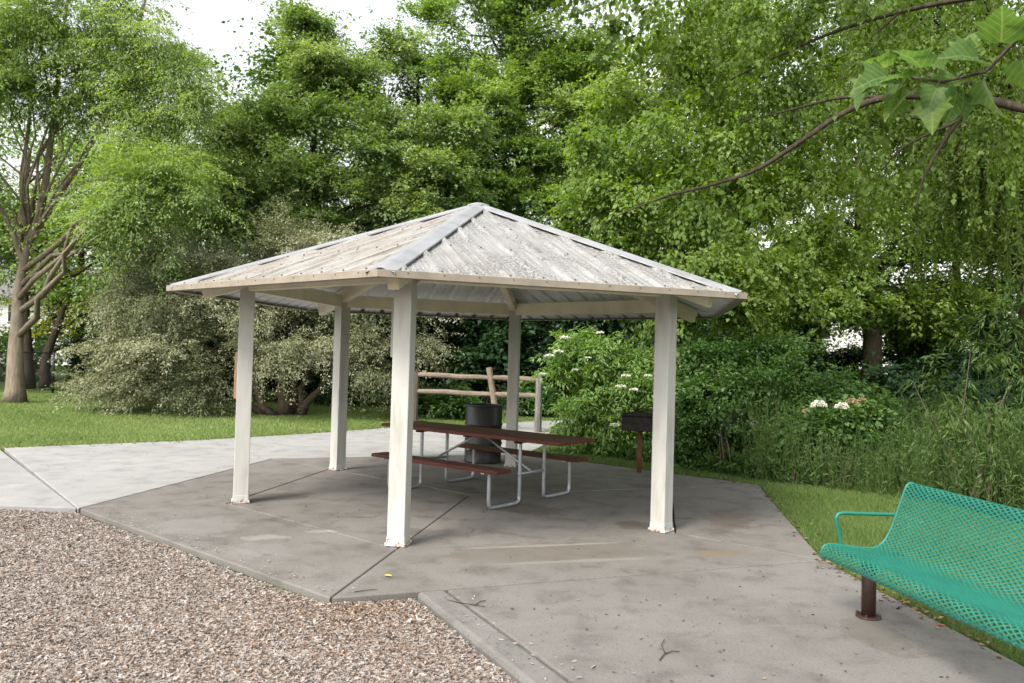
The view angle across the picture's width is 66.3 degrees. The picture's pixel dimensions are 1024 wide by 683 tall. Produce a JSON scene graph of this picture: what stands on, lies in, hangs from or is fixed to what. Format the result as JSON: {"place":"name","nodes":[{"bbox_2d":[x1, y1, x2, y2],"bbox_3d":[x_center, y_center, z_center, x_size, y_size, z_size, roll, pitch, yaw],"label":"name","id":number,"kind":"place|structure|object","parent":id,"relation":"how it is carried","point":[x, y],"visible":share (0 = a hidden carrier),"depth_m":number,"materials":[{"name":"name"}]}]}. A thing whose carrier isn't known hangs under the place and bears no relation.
{"place":"outdoors","nodes":[
{"label":"outdoors","id":0,"kind":"place"},
{"bbox_2d":[1,370,505,385],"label":"road","id":1,"kind":"structure","parent":0,"point":[87,373],"depth_m":46.50,"materials":[{"name":"grey asphalt"}]},
{"bbox_2d":[0,389,583,449],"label":"grass","id":2,"kind":"structure","parent":0,"point":[30,421],"depth_m":17.56,"materials":[{"name":"green plant"}]},
{"bbox_2d":[0,420,757,512],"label":"path","id":3,"kind":"structure","parent":0,"point":[71,478],"depth_m":11.34,"materials":[{"name":"concrete"}]},
{"bbox_2d":[0,428,1001,682],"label":"leaf litter","id":4,"kind":"object","parent":3,"relation":"on","point":[760,570],"visible":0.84,"depth_m":5.62,"materials":[{"name":"brown plant"}]},
{"bbox_2d":[80,455,821,603],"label":"patio","id":5,"kind":"structure","parent":0,"point":[342,541],"depth_m":7.54,"materials":[{"name":"concrete"}]},
{"bbox_2d":[166,202,747,547],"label":"pavilion","id":6,"kind":"structure","parent":5,"relation":"on","point":[477,260],"depth_m":7.70,"materials":[{"name":"white paint"}]},
{"bbox_2d":[371,421,594,509],"bbox_3d":[-0.378,1.453,9.479,2.805,0.755,1.753,1,-1,39],"label":"picnic table","id":7,"kind":"object","parent":5,"relation":"on","point":[490,434],"visible":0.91,"depth_m":9.22,"materials":[{"name":"red wood"}]},
{"bbox_2d":[464,403,502,463],"bbox_3d":[-0.450,1.435,12.324,0.600,0.893,0.600,2,-1,0],"label":"trash drum","id":8,"kind":"object","parent":5,"relation":"on","point":[488,415],"visible":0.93,"depth_m":12.08,"materials":[{"name":"black paint"}]},
{"bbox_2d":[621,412,652,472],"bbox_3d":[1.875,1.524,11.543,0.506,0.915,0.509,1,-1,14],"label":"park grill","id":9,"kind":"object","parent":5,"relation":"on","point":[639,423],"visible":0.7,"depth_m":11.45,"materials":[{"name":"metal"}]},
{"bbox_2d":[672,505,674,527],"bbox_3d":[1.786,1.869,8.710,0.033,0.001,2.105,1,-1,10],"label":"patio crack","id":10,"kind":"object","parent":5,"relation":"on","point":[673,515],"visible":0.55,"depth_m":8.44,"materials":[{"name":"soil"}]},
{"bbox_2d":[0,365,1022,665],"bbox_3d":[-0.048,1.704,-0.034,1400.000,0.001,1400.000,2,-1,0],"label":"ground","id":11,"kind":"structure","parent":0,"point":[62,379],"depth_m":29.34,"materials":[{"name":"soil"}]},
{"bbox_2d":[0,157,33,371],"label":"woodland tree","id":12,"kind":"object","parent":11,"relation":"on","point":[6,265],"visible":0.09,"depth_m":45.00,"materials":[{"name":"green plant"}]},
{"bbox_2d":[0,118,38,279],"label":"woodland tree","id":13,"kind":"object","parent":11,"relation":"on","point":[3,161],"visible":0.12,"depth_m":36.92,"materials":[{"name":"green plant"}]},
{"bbox_2d":[0,351,54,392],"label":"chainlink fence","id":14,"kind":"object","parent":11,"relation":"on","point":[53,363],"visible":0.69,"depth_m":26.47,"materials":[{"name":"grey metal"}]},
{"bbox_2d":[0,257,119,388],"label":"broadleaf tree","id":15,"kind":"object","parent":11,"relation":"on","point":[60,316],"visible":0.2,"depth_m":30.28,"materials":[{"name":"green plant"}]},
{"bbox_2d":[50,314,103,376],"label":"thicket bush","id":16,"kind":"object","parent":11,"relation":"on","point":[75,359],"visible":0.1,"depth_m":30.01,"materials":[{"name":"green plant"}]},
{"bbox_2d":[0,110,153,380],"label":"woodland tree","id":17,"kind":"object","parent":11,"relation":"on","point":[43,338],"visible":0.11,"depth_m":36.01,"materials":[{"name":"green plant"}]},
{"bbox_2d":[0,265,170,364],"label":"house","id":18,"kind":"structure","parent":11,"relation":"on","point":[5,318],"depth_m":61.47,"materials":[{"name":"white"}]},
{"bbox_2d":[6,303,11,321],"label":"window","id":19,"kind":"structure","parent":18,"relation":"in","point":[8,318],"depth_m":61.17,"materials":[{"name":"white"}]},
{"bbox_2d":[33,335,46,351],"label":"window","id":20,"kind":"structure","parent":18,"relation":"in","point":[34,335],"depth_m":61.46,"materials":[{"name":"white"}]},
{"bbox_2d":[0,102,194,388],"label":"broadleaf tree","id":21,"kind":"object","parent":11,"relation":"on","point":[32,291],"visible":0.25,"depth_m":28.49,"materials":[{"name":"green plant"}]},
{"bbox_2d":[0,0,283,402],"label":"locust tree","id":22,"kind":"object","parent":11,"relation":"on","point":[150,178],"visible":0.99,"depth_m":20.00,"materials":[{"name":"green plant"}]},
{"bbox_2d":[83,266,210,395],"bbox_3d":[-12.016,-0.333,27.142,5.589,4.590,4.022,2,-1,0],"label":"thicket bush","id":23,"kind":"object","parent":11,"relation":"on","point":[146,378],"visible":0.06,"depth_m":26.41,"materials":[{"name":"green plant"}]},
{"bbox_2d":[154,138,269,362],"bbox_3d":[-15.209,-3.847,40.220,8.696,14.054,8.597,2,-1,-37],"label":"woodland tree","id":24,"kind":"object","parent":11,"relation":"on","point":[228,246],"depth_m":38.87,"materials":[{"name":"green plant"}]},
{"bbox_2d":[116,87,311,384],"bbox_3d":[-11.860,-4.127,31.666,8.967,12.165,5.539,2,-1,0],"label":"broadleaf tree","id":25,"kind":"object","parent":11,"relation":"on","point":[187,275],"visible":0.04,"depth_m":31.12,"materials":[{"name":"green plant"}]},
{"bbox_2d":[157,276,276,401],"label":"thicket bush","id":26,"kind":"object","parent":11,"relation":"on","point":[211,343],"visible":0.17,"depth_m":24.05,"materials":[{"name":"green plant"}]},
{"bbox_2d":[40,188,467,420],"bbox_3d":[-7.070,-0.207,20.170,11.400,7.178,6.782,1,-1,23],"label":"silver shrub","id":27,"kind":"object","parent":11,"relation":"on","point":[132,305],"visible":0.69,"depth_m":19.35,"materials":[{"name":"green plant"}]},
{"bbox_2d":[137,0,379,388],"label":"woodland tree","id":28,"kind":"object","parent":11,"relation":"on","point":[265,64],"visible":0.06,"depth_m":33.34,"materials":[{"name":"green plant"}]},
{"bbox_2d":[238,306,369,406],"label":"thicket bush","id":29,"kind":"object","parent":11,"relation":"on","point":[315,383],"visible":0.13,"depth_m":24.14,"materials":[{"name":"green plant"}]},
{"bbox_2d":[0,505,632,682],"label":"wood chip bed","id":30,"kind":"object","parent":11,"relation":"on","point":[213,608],"visible":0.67,"depth_m":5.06,"materials":[{"name":"brown wood"}]},
{"bbox_2d":[117,0,518,400],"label":"broadleaf tree","id":31,"kind":"object","parent":11,"relation":"on","point":[315,54],"visible":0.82,"depth_m":24.78,"materials":[{"name":"green plant"}]},
{"bbox_2d":[316,313,481,405],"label":"thicket bush","id":32,"kind":"object","parent":11,"relation":"on","point":[430,331],"visible":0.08,"depth_m":25.19,"materials":[{"name":"green plant"}]},
{"bbox_2d":[342,160,478,384],"bbox_3d":[-5.713,-2.953,37.647,11.621,14.183,9.072,1,-1,38],"label":"woodland tree","id":33,"kind":"object","parent":11,"relation":"on","point":[364,225],"depth_m":36.37,"materials":[{"name":"green plant"}]},
{"bbox_2d":[323,28,504,326],"bbox_3d":[-4.519,-5.674,35.117,9.934,15.800,5.956,2,-1,0],"label":"broadleaf tree","id":34,"kind":"object","parent":11,"relation":"on","point":[410,93],"visible":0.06,"depth_m":34.51,"materials":[{"name":"green plant"}]},
{"bbox_2d":[374,379,487,418],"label":"leafy bush","id":35,"kind":"object","parent":11,"relation":"on","point":[445,406],"visible":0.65,"depth_m":20.30,"materials":[{"name":"green plant"}]},
{"bbox_2d":[413,367,542,431],"bbox_3d":[-0.827,1.310,17.855,3.137,1.483,0.201,1,-1,17],"label":"split rail fence","id":36,"kind":"object","parent":11,"relation":"on","point":[490,377],"visible":0.69,"depth_m":17.72,"materials":[{"name":"beige wood"}]},
{"bbox_2d":[424,318,540,402],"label":"thicket bush","id":37,"kind":"object","parent":11,"relation":"on","point":[476,359],"visible":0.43,"depth_m":24.45,"materials":[{"name":"green plant"}]},
{"bbox_2d":[418,591,567,682],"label":"kerb","id":38,"kind":"structure","parent":11,"relation":"on","point":[440,607],"depth_m":4.55,"materials":[{"name":"concrete"}]},
{"bbox_2d":[482,151,546,391],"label":"woodland tree","id":39,"kind":"object","parent":11,"relation":"on","point":[527,348],"depth_m":38.74,"materials":[{"name":"green plant"}]},
{"bbox_2d":[382,0,670,382],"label":"broadleaf tree","id":40,"kind":"object","parent":11,"relation":"on","point":[536,71],"visible":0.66,"depth_m":28.52,"materials":[{"name":"green plant"}]},
{"bbox_2d":[496,381,568,416],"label":"leafy bush","id":41,"kind":"object","parent":11,"relation":"on","point":[526,405],"visible":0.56,"depth_m":21.89,"materials":[{"name":"green plant"}]},
{"bbox_2d":[479,320,652,409],"bbox_3d":[1.951,-0.195,25.652,6.148,5.049,4.424,2,-1,-12],"label":"thicket bush","id":42,"kind":"object","parent":11,"relation":"on","point":[528,366],"visible":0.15,"depth_m":24.90,"materials":[{"name":"green plant"}]},
{"bbox_2d":[483,15,654,387],"bbox_3d":[2.570,-4.957,34.724,11.941,16.951,12.241,1,-1,23],"label":"woodland tree","id":43,"kind":"object","parent":11,"relation":"on","point":[583,130],"visible":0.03,"depth_m":33.07,"materials":[{"name":"green plant"}]},
{"bbox_2d":[550,39,674,226],"bbox_3d":[5.053,-6.605,40.218,7.156,18.400,7.129,2,-1,-29],"label":"broadleaf tree","id":44,"kind":"object","parent":11,"relation":"on","point":[652,80],"visible":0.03,"depth_m":39.89,"materials":[{"name":"green plant"}]},
{"bbox_2d":[519,326,711,457],"bbox_3d":[1.885,0.887,13.959,3.496,2.324,2.376,1,-1,23],"label":"elder bush","id":45,"kind":"object","parent":11,"relation":"on","point":[602,421],"visible":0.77,"depth_m":13.76,"materials":[{"name":"green plant"}]},
{"bbox_2d":[625,165,725,390],"bbox_3d":[6.658,-2.366,37.086,8.634,13.499,11.060,1,-1,16],"label":"woodland tree","id":46,"kind":"object","parent":11,"relation":"on","point":[649,259],"depth_m":36.55,"materials":[{"name":"green plant"}]},
{"bbox_2d":[625,276,730,429],"bbox_3d":[4.464,0.016,21.493,4.022,4.590,5.589,2,-1,3],"label":"thicket bush","id":47,"kind":"object","parent":11,"relation":"on","point":[652,339],"visible":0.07,"depth_m":19.85,"materials":[{"name":"green plant"}]},
{"bbox_2d":[556,430,838,486],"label":"undergrowth","id":48,"kind":"object","parent":11,"relation":"on","point":[701,459],"visible":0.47,"depth_m":11.94,"materials":[{"name":"green plant"}]},
{"bbox_2d":[571,1,839,369],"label":"broadleaf tree","id":49,"kind":"object","parent":11,"relation":"on","point":[806,329],"visible":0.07,"depth_m":30.38,"materials":[{"name":"green plant"}]},
{"bbox_2d":[539,0,899,443],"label":"maple tree","id":50,"kind":"object","parent":11,"relation":"on","point":[612,199],"visible":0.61,"depth_m":14.34,"materials":[{"name":"green plant"}]},
{"bbox_2d":[644,334,798,476],"bbox_3d":[3.764,0.984,12.684,3.114,2.197,2.615,1,-1,23],"label":"leafy bush","id":51,"kind":"object","parent":11,"relation":"on","point":[731,376],"visible":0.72,"depth_m":12.46,"materials":[{"name":"green plant"}]},
{"bbox_2d":[678,308,793,450],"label":"leafy sapling","id":52,"kind":"object","parent":11,"relation":"on","point":[741,336],"visible":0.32,"depth_m":14.44,"materials":[{"name":"green plant"}]},
{"bbox_2d":[658,129,824,398],"bbox_3d":[10.860,-3.812,39.318,9.579,15.659,9.690,1,-1,9],"label":"woodland tree","id":53,"kind":"object","parent":11,"relation":"on","point":[742,217],"visible":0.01,"depth_m":38.24,"materials":[{"name":"green plant"}]},
{"bbox_2d":[532,434,1023,666],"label":"grass","id":54,"kind":"structure","parent":11,"relation":"on","point":[820,503],"depth_m":8.23,"materials":[{"name":"green plant"}]},
{"bbox_2d":[545,0,1023,318],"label":"shade tree","id":55,"kind":"object","parent":11,"relation":"on","point":[716,95],"visible":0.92,"depth_m":9.96,"materials":[{"name":"green plant"}]},
{"bbox_2d":[748,339,833,408],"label":"thicket bush","id":56,"kind":"object","parent":11,"relation":"on","point":[816,357],"visible":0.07,"depth_m":26.39,"materials":[{"name":"green plant"}]},
{"bbox_2d":[726,318,881,486],"bbox_3d":[4.641,0.835,12.528,2.561,2.539,3.809,1,-1,19],"label":"leafy bush","id":57,"kind":"object","parent":11,"relation":"on","point":[781,349],"visible":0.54,"depth_m":12.90,"materials":[{"name":"green plant"}]},
{"bbox_2d":[804,349,838,392],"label":"thicket bush","id":58,"kind":"object","parent":11,"relation":"on","point":[826,355],"visible":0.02,"depth_m":30.10,"materials":[{"name":"green plant"}]},
{"bbox_2d":[824,338,861,391],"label":"thicket bush","id":59,"kind":"object","parent":11,"relation":"on","point":[847,356],"visible":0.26,"depth_m":30.31,"materials":[{"name":"green plant"}]},
{"bbox_2d":[766,384,928,489],"bbox_3d":[4.956,1.351,11.594,2.589,1.486,1.706,2,-1,-23],"label":"hydrangea","id":60,"kind":"object","parent":11,"relation":"on","point":[851,411],"visible":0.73,"depth_m":11.34,"materials":[{"name":"green plant"}]},
{"bbox_2d":[696,0,1023,395],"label":"broadleaf tree","id":61,"kind":"object","parent":11,"relation":"on","point":[890,317],"visible":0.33,"depth_m":24.61,"materials":[{"name":"green plant"}]},
{"bbox_2d":[717,0,1017,370],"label":"broadleaf tree","id":62,"kind":"object","parent":11,"relation":"on","point":[897,343],"visible":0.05,"depth_m":29.49,"materials":[{"name":"green plant"}]},
{"bbox_2d":[736,385,1023,511],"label":"tall weeds","id":63,"kind":"object","parent":11,"relation":"on","point":[900,472],"visible":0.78,"depth_m":10.45,"materials":[{"name":"green plant"}]},
{"bbox_2d":[816,283,977,373],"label":"house","id":64,"kind":"structure","parent":11,"relation":"on","point":[842,343],"depth_m":55.70,"materials":[{"name":"white"}]},
{"bbox_2d":[819,320,831,340],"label":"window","id":65,"kind":"structure","parent":64,"relation":"in","point":[828,338],"depth_m":55.77,"materials":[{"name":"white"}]},
{"bbox_2d":[774,0,1023,434],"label":"weeping tree","id":66,"kind":"object","parent":11,"relation":"on","point":[992,197],"visible":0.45,"depth_m":13.23,"materials":[{"name":"green plant"}]},
{"bbox_2d":[883,337,967,413],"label":"thicket bush","id":67,"kind":"object","parent":11,"relation":"on","point":[900,358],"visible":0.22,"depth_m":25.70,"materials":[{"name":"green plant"}]},
{"bbox_2d":[848,6,1023,135],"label":"sycamore tree","id":68,"kind":"object","parent":11,"relation":"on","point":[940,94],"visible":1,"depth_m":3.45,"materials":[{"name":"green plant"}]},
{"bbox_2d":[848,303,1023,457],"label":"dark bush","id":69,"kind":"object","parent":11,"relation":"on","point":[890,379],"visible":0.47,"depth_m":14.41,"materials":[{"name":"green plant"}]},
{"bbox_2d":[886,269,1023,507],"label":"leafy sapling","id":70,"kind":"object","parent":11,"relation":"on","point":[1002,358],"visible":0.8,"depth_m":10.43,"materials":[{"name":"green plant"}]},
{"bbox_2d":[973,324,1017,416],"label":"thicket bush","id":71,"kind":"object","parent":11,"relation":"on","point":[1000,363],"depth_m":26.16,"materials":[{"name":"green plant"}]},
{"bbox_2d":[992,307,1020,405],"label":"thicket bush","id":72,"kind":"object","parent":11,"relation":"on","point":[1005,371],"visible":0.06,"depth_m":21.66,"materials":[{"name":"green plant"}]},
{"bbox_2d":[0,0,1023,353],"label":"sky","id":73,"kind":"structure","parent":0,"point":[208,31],"materials":[{"name":"white"}]},
{"bbox_2d":[448,561,1023,682],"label":"front walk","id":74,"kind":"structure","parent":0,"point":[746,639],"depth_m":4.83,"materials":[{"name":"grey concrete"}]},
{"bbox_2d":[447,599,485,606],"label":"twig","id":75,"kind":"object","parent":74,"relation":"on","point":[467,603],"visible":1,"depth_m":5.20,"materials":[{"name":"brown wood"}]},
{"bbox_2d":[659,639,679,660],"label":"twig","id":76,"kind":"object","parent":74,"relation":"on","point":[667,652],"visible":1,"depth_m":4.44,"materials":[{"name":"brown wood"}]},
{"bbox_2d":[820,482,1023,650],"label":"bench","id":77,"kind":"object","parent":74,"relation":"on","point":[873,559],"visible":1,"depth_m":4.66,"materials":[{"name":"teal metal"}]}
]}

